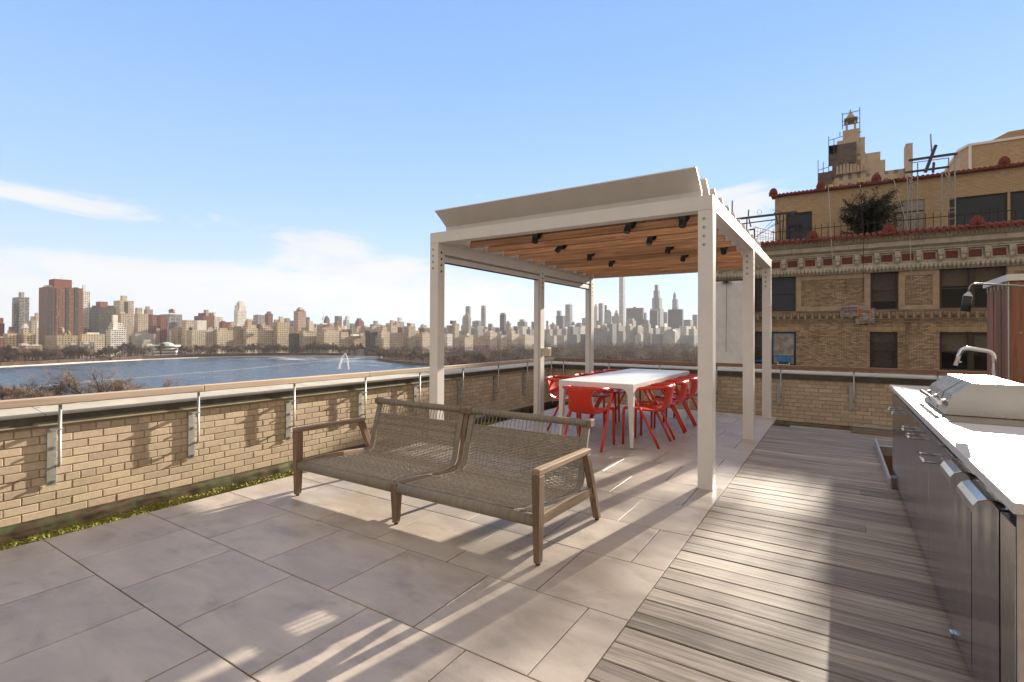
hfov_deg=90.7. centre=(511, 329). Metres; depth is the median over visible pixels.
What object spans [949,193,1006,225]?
window
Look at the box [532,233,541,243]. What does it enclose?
spotlight
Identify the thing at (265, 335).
building
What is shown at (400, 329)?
building
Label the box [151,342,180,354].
round museum
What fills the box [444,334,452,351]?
building
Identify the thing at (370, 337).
building
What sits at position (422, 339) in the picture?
building
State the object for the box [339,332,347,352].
building
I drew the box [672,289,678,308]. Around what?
building
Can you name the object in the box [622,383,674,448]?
armchair
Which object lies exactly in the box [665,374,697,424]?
armchair
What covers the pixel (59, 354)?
bare tree
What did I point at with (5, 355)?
bare tree
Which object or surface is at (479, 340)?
building
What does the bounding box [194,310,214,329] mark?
building
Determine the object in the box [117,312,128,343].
building
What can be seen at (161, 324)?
building
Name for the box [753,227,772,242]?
fence
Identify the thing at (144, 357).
shore bank
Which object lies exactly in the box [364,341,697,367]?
distant wood
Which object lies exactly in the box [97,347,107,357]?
bare tree
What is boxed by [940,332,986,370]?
window
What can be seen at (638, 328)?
building
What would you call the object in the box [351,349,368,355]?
gatehouse
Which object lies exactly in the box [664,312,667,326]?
building
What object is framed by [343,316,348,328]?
building
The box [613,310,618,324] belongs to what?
building
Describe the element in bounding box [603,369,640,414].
armchair
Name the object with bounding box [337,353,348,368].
fountain
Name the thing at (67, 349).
bare tree
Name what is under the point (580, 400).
armchair
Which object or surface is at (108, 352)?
bare tree
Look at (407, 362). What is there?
peninsula wall
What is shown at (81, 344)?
building
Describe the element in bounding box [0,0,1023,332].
sky
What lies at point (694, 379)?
armchair
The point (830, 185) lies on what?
suspension rope
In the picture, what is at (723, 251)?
spotlight
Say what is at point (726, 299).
suspension rope
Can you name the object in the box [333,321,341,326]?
building
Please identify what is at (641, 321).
building
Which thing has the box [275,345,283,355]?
bare tree
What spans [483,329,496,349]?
building
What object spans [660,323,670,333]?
building
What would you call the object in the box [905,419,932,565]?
door
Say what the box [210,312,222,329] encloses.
building
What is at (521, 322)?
building
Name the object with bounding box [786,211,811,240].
window
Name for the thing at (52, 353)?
bare tree
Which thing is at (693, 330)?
building
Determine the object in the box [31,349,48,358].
bare tree
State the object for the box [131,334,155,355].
building
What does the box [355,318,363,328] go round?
building
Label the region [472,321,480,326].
building
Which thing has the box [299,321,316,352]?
building
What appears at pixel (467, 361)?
bare tree
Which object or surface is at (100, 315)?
building
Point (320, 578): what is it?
stone paving
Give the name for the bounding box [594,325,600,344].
building
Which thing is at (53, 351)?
bare tree
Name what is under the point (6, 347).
bare tree
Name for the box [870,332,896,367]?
window
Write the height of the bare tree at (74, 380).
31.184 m
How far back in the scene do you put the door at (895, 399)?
4.38 m
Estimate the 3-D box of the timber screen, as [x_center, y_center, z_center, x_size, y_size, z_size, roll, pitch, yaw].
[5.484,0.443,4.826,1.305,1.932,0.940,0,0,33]
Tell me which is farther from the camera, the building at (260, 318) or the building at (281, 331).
the building at (260, 318)
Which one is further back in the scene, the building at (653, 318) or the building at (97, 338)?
the building at (653, 318)
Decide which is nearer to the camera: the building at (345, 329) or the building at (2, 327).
the building at (2, 327)
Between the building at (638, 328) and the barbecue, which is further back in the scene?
the building at (638, 328)
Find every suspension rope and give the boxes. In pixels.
[726,272,726,322]
[828,184,835,298]
[859,179,864,271]
[892,175,911,297]
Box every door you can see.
[887,394,899,486]
[890,400,907,507]
[893,199,923,230]
[900,409,917,530]
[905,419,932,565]
[916,434,955,624]
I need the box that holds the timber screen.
[983,274,1023,383]
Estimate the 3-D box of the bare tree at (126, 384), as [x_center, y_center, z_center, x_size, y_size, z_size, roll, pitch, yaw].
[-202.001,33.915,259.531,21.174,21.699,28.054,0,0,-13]
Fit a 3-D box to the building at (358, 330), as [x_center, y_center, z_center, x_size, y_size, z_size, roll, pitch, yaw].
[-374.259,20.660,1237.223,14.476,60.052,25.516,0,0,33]
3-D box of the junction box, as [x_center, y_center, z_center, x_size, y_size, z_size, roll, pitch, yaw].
[0.545,0.349,8.079,0.134,0.135,0.120,0,0,33]
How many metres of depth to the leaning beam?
25.85 m
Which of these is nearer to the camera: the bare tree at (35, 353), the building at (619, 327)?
the bare tree at (35, 353)
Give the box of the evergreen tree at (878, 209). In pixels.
[837,185,906,236]
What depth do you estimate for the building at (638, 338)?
1706.56 m
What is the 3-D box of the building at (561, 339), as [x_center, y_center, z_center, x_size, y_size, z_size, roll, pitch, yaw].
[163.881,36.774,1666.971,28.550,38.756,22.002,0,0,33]
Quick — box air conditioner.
[774,357,793,364]
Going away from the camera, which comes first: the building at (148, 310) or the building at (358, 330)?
the building at (358, 330)
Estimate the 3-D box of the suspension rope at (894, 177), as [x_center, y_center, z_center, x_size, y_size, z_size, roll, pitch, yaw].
[20.383,-5.043,26.381,0.259,7.106,4.386,0,0,28]
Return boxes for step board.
[852,425,891,436]
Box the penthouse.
[769,156,1023,240]
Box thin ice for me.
[255,357,396,365]
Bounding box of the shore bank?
[1,353,377,365]
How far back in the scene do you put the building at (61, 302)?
902.37 m
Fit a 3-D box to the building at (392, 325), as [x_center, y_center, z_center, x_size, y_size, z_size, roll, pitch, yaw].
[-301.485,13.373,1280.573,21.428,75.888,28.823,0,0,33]
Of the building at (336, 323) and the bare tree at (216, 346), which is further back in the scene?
the building at (336, 323)
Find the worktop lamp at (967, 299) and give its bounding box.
[960,283,1023,311]
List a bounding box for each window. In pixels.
[742,277,795,311]
[755,332,795,364]
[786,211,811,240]
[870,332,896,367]
[871,272,897,309]
[940,266,1005,308]
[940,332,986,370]
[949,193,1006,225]
[1010,191,1023,220]
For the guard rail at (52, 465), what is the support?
attached to the parapet wall at (126, 455)
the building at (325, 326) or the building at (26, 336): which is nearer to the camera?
the building at (26, 336)
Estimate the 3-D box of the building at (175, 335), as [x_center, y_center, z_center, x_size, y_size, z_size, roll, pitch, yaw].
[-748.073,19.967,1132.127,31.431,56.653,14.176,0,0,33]
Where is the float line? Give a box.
[23,358,359,388]
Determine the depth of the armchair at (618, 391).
7.83 m
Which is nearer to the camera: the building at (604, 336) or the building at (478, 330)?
the building at (604, 336)
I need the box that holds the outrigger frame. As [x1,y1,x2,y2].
[732,200,812,240]
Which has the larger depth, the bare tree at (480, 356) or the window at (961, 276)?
the bare tree at (480, 356)
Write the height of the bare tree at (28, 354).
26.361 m
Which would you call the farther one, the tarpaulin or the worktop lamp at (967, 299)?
the tarpaulin
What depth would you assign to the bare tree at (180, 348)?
871.48 m
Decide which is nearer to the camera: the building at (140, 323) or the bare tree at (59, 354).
the bare tree at (59, 354)
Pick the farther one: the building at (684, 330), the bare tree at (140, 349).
the building at (684, 330)
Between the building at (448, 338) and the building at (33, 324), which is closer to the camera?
the building at (33, 324)
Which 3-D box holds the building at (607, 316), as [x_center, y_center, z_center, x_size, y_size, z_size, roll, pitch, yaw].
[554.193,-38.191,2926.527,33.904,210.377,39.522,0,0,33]
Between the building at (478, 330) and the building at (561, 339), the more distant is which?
the building at (478, 330)
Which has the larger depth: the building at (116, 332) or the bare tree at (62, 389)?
the building at (116, 332)
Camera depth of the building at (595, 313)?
3007.03 m
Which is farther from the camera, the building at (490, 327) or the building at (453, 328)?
the building at (490, 327)
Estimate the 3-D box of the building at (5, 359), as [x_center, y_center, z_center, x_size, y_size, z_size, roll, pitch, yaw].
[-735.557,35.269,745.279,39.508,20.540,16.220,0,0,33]
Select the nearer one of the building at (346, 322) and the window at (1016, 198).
the window at (1016, 198)
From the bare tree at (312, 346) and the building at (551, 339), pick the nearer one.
the bare tree at (312, 346)
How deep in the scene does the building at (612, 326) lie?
1877.37 m
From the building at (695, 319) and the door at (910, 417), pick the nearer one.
the door at (910, 417)
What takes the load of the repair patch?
attached to the neighbour building at (929, 325)
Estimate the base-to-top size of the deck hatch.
0.430 m
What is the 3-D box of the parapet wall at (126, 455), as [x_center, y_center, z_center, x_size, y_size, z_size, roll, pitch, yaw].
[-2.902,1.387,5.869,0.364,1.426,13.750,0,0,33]
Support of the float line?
on the reservoir water
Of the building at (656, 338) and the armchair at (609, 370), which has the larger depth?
the building at (656, 338)
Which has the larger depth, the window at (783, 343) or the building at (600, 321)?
the building at (600, 321)
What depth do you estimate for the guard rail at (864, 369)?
8.73 m
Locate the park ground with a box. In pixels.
[2,344,697,366]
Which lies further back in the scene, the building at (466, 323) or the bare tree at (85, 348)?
the building at (466, 323)
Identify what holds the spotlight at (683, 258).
attached to the pergola
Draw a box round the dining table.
[559,368,688,448]
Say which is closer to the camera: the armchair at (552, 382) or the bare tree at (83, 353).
the armchair at (552, 382)
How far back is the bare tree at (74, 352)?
705.05 m
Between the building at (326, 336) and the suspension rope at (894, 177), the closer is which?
the suspension rope at (894, 177)
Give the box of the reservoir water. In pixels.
[0,356,450,409]
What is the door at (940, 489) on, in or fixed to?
in the outdoor kitchen
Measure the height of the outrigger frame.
2.859 m
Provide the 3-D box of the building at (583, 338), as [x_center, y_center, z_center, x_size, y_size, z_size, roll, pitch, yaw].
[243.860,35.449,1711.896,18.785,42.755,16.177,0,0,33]
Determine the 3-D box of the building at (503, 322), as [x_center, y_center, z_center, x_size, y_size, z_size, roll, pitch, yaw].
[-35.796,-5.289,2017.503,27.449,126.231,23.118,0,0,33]
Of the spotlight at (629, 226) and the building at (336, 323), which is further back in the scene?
the building at (336, 323)
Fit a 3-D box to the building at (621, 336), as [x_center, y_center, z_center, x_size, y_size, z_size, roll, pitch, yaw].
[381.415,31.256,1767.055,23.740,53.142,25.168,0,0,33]
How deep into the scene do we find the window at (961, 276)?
24.19 m
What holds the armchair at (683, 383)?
on the stone paving
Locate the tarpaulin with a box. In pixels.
[716,281,742,367]
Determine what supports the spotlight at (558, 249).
attached to the pergola
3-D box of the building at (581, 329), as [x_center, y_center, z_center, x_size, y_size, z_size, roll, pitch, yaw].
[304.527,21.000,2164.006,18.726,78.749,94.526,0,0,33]
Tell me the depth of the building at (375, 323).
1548.20 m
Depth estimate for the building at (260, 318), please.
1362.25 m
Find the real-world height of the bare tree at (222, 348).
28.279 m
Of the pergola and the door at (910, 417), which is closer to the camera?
the door at (910, 417)
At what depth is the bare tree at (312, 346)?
950.88 m
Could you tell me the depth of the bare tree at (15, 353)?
639.81 m
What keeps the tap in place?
on the outdoor kitchen
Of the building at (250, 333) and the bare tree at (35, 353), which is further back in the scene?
the building at (250, 333)
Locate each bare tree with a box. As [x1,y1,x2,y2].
[0,345,18,361]
[0,347,16,361]
[0,349,11,365]
[0,385,20,399]
[0,385,42,408]
[1,381,78,408]
[1,389,68,407]
[10,349,18,361]
[10,355,20,360]
[18,345,33,360]
[21,365,130,395]
[28,381,124,401]
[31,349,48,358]
[43,352,56,359]
[47,348,59,357]
[54,350,63,361]
[62,346,75,358]
[68,344,82,358]
[76,349,86,358]
[77,345,95,356]
[86,348,95,360]
[94,376,146,398]
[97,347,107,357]
[103,347,116,360]
[116,342,127,356]
[120,376,193,397]
[125,341,135,355]
[136,345,144,353]
[143,345,151,355]
[154,343,166,355]
[176,345,189,352]
[194,345,200,356]
[213,343,220,356]
[219,344,225,353]
[251,343,263,353]
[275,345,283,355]
[308,341,318,355]
[324,342,331,355]
[390,350,397,358]
[464,359,475,363]
[476,354,485,361]
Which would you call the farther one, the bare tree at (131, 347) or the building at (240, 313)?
the building at (240, 313)
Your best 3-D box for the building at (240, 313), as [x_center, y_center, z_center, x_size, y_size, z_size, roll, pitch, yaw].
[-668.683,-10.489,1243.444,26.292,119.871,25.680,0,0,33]
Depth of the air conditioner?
28.09 m
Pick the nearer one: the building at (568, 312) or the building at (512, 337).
the building at (512, 337)
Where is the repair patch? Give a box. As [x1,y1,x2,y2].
[840,307,874,323]
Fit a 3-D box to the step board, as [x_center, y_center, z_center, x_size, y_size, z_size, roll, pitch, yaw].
[5.268,1.363,6.550,1.435,0.115,0.140,0,0,33]
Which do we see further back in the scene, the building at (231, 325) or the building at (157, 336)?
the building at (231, 325)
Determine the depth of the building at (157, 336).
1110.62 m
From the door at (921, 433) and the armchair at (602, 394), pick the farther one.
the armchair at (602, 394)
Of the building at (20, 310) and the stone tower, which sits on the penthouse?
the stone tower
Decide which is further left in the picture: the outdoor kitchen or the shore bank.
the shore bank
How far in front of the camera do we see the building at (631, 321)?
1913.12 m
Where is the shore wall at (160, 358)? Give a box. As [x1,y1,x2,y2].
[0,356,377,366]
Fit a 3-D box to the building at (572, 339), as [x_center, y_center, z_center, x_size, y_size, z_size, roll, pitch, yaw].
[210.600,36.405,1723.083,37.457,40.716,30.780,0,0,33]
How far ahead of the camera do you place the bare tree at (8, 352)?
636.82 m
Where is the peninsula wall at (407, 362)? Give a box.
[378,356,456,365]
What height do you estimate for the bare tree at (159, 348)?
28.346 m
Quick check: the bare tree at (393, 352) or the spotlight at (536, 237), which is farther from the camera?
the bare tree at (393, 352)
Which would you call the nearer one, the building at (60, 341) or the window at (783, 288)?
the window at (783, 288)
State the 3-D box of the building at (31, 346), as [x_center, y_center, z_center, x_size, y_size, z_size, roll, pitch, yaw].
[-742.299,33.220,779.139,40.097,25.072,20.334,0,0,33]
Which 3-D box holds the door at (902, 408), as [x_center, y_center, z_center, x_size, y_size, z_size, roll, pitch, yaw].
[3.041,0.950,3.982,0.079,0.735,0.558,0,0,33]
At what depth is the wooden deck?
2.64 m
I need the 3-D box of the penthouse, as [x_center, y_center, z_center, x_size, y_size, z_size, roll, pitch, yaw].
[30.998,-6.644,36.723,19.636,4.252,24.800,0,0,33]
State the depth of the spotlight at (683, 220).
4.85 m
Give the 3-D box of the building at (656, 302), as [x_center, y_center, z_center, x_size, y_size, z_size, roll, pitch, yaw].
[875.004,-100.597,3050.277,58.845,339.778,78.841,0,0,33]
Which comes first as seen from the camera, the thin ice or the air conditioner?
the air conditioner
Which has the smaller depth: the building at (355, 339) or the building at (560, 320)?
the building at (355, 339)
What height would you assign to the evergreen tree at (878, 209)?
3.028 m
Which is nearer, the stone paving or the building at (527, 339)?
the stone paving
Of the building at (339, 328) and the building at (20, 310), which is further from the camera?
the building at (339, 328)
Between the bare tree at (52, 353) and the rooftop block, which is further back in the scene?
the bare tree at (52, 353)
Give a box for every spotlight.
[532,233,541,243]
[554,245,566,252]
[587,253,594,260]
[623,221,636,233]
[646,236,656,244]
[665,246,673,253]
[678,215,689,227]
[680,255,688,261]
[720,247,727,254]
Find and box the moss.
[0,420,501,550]
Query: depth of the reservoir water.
580.57 m
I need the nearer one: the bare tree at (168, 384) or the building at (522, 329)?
the bare tree at (168, 384)
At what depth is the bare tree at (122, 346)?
791.38 m
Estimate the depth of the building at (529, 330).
1878.65 m
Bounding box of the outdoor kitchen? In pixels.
[887,385,1023,681]
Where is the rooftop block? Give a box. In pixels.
[943,129,1023,171]
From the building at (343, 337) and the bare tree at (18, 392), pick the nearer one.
the bare tree at (18, 392)
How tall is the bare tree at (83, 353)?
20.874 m
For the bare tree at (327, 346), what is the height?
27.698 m
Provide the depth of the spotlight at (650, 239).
5.81 m
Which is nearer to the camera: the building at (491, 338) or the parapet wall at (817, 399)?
the parapet wall at (817, 399)
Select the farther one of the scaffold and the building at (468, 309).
the building at (468, 309)
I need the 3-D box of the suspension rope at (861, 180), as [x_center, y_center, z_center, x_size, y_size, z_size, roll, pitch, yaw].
[18.960,-5.097,27.294,0.240,7.084,4.362,0,0,33]
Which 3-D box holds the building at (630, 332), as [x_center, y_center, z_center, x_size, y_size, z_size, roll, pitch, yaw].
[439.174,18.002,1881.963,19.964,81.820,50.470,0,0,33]
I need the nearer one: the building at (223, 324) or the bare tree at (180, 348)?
the bare tree at (180, 348)
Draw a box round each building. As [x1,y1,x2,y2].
[0,318,4,335]
[0,336,4,358]
[2,347,22,361]
[3,327,16,346]
[12,292,28,344]
[17,343,42,359]
[18,323,35,344]
[29,313,37,344]
[38,277,82,349]
[45,327,77,356]
[65,342,94,358]
[79,332,104,355]
[82,285,89,328]
[89,301,115,347]
[106,315,126,356]
[113,296,133,343]
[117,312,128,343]
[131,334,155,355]
[134,308,147,333]
[139,344,151,355]
[144,306,152,314]
[148,315,156,333]
[156,315,166,342]
[156,326,159,344]
[160,309,181,342]
[171,326,180,351]
[182,320,193,352]
[186,320,206,353]
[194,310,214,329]
[205,327,214,353]
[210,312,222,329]
[215,328,232,353]
[219,321,228,329]
[229,322,233,329]
[233,328,242,352]
[234,301,245,325]
[242,319,257,352]
[245,319,257,327]
[253,315,264,323]
[258,323,272,352]
[265,311,272,327]
[272,317,288,352]
[289,331,298,352]
[294,307,305,333]
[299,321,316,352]
[316,330,338,352]
[317,323,334,330]
[324,316,329,323]
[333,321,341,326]
[335,316,341,322]
[335,326,343,331]
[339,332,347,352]
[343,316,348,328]
[343,326,349,335]
[348,333,364,352]
[350,323,354,328]
[353,326,364,335]
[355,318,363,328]
[365,330,377,352]
[367,326,377,330]
[370,321,380,326]
[377,330,389,350]
[378,326,386,331]
[386,320,399,332]
[390,333,401,352]
[397,317,403,326]
[397,327,402,345]
[403,323,415,352]
[415,332,429,352]
[419,327,429,332]
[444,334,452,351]
[447,321,458,350]
[459,333,472,350]
[462,313,470,334]
[465,306,470,317]
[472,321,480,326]
[473,335,485,349]
[474,326,484,334]
[481,305,485,326]
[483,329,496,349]
[488,324,492,330]
[497,331,506,349]
[500,313,505,334]
[506,321,510,334]
[507,328,518,348]
[517,319,526,328]
[519,326,527,334]
[519,334,533,348]
[526,327,533,334]
[544,326,552,343]
[547,334,556,346]
[553,326,561,335]
[556,311,564,328]
[556,335,566,346]
[562,327,569,334]
[565,301,571,325]
[567,335,580,346]
[568,325,577,334]
[578,326,584,334]
[580,334,584,346]
[594,304,597,327]
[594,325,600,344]
[596,303,603,327]
[596,327,611,345]
[604,305,610,323]
[607,323,616,345]
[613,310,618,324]
[616,323,623,342]
[617,331,625,346]
[619,277,624,330]
[625,324,634,345]
[626,307,643,326]
[626,318,635,326]
[635,325,642,334]
[635,333,642,346]
[639,319,644,326]
[643,320,650,345]
[650,285,663,327]
[650,311,657,327]
[651,334,661,346]
[653,325,659,333]
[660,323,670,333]
[662,329,679,346]
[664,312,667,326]
[668,309,683,327]
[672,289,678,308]
[679,326,690,334]
[680,335,697,346]
[684,320,692,325]
[689,326,697,334]
[692,315,697,328]
[716,215,1023,375]
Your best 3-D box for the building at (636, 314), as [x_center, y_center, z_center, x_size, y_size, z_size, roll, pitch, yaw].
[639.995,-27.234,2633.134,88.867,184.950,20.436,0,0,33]
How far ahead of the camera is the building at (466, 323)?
1910.25 m
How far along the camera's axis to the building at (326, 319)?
1599.97 m
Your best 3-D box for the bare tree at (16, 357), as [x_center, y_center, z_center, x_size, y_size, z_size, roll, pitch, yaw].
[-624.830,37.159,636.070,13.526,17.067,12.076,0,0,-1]
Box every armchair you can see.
[546,375,591,432]
[562,385,614,451]
[573,373,616,427]
[589,371,625,421]
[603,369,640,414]
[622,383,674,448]
[640,379,688,439]
[653,376,697,431]
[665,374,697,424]
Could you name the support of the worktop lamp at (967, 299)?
on the outdoor kitchen
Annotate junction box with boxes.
[541,348,550,355]
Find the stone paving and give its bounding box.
[0,402,777,681]
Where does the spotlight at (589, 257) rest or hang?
attached to the pergola
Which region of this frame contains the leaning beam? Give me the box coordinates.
[924,145,937,172]
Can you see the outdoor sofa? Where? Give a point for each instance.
(454, 483)
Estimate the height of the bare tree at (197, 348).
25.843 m
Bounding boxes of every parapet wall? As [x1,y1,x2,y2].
[0,362,552,541]
[546,361,942,431]
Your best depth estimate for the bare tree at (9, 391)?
234.19 m
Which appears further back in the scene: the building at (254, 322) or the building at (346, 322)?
the building at (346, 322)
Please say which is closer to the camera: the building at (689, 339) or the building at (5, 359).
the building at (5, 359)
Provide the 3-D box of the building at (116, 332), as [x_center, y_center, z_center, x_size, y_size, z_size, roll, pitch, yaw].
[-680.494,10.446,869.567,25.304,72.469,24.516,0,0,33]
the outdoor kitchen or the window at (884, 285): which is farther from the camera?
the window at (884, 285)
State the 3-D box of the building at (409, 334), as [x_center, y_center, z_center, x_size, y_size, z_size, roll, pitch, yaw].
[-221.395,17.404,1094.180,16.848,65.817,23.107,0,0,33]
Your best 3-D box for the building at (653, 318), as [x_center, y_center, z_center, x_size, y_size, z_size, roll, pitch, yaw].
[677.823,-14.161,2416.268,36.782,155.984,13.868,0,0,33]
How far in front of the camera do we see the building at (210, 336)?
984.43 m
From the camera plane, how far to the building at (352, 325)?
1765.38 m
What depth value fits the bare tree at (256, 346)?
925.89 m
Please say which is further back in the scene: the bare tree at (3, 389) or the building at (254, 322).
the building at (254, 322)
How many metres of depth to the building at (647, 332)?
1807.77 m
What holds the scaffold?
on the neighbour building at (929, 325)
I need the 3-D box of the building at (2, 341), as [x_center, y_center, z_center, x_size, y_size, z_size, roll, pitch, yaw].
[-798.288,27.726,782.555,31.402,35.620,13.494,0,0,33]
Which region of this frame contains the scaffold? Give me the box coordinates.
[904,152,957,229]
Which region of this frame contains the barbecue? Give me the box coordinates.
[920,374,1023,426]
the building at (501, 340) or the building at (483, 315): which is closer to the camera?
the building at (501, 340)
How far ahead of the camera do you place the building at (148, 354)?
898.87 m
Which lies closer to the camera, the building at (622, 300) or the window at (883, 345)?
the window at (883, 345)
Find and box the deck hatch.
[874,438,896,489]
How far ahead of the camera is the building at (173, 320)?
1180.53 m
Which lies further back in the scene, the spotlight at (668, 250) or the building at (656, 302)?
the building at (656, 302)
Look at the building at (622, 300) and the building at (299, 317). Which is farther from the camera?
the building at (622, 300)
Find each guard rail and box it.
[0,357,553,485]
[556,357,986,410]
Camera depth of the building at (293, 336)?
1015.22 m
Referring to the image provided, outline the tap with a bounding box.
[953,346,996,376]
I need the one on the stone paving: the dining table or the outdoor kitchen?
the dining table
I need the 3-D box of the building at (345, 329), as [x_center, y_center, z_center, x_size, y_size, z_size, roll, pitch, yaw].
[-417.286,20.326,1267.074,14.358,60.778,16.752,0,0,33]
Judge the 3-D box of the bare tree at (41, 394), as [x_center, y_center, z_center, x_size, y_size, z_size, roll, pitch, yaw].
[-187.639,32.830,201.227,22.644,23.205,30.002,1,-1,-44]
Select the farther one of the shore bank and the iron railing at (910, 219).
the shore bank
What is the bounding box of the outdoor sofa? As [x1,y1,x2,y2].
[292,397,600,565]
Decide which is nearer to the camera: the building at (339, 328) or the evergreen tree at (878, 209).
the evergreen tree at (878, 209)
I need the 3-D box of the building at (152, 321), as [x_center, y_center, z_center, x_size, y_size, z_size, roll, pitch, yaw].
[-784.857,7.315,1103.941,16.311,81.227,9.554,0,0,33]
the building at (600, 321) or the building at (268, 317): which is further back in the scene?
the building at (600, 321)
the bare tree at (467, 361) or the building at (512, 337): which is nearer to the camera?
the bare tree at (467, 361)
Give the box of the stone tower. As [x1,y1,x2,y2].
[818,107,912,187]
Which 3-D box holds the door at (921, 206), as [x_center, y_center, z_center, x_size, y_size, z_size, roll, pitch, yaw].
[22.078,-6.034,28.167,1.350,2.330,0.075,0,0,33]
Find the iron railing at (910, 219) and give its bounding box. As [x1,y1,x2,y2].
[771,205,1023,241]
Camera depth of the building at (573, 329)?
1951.46 m
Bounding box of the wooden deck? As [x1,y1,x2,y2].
[586,425,972,681]
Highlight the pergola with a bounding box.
[429,166,771,490]
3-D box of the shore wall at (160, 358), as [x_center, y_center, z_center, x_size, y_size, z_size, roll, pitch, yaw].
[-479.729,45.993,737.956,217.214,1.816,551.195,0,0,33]

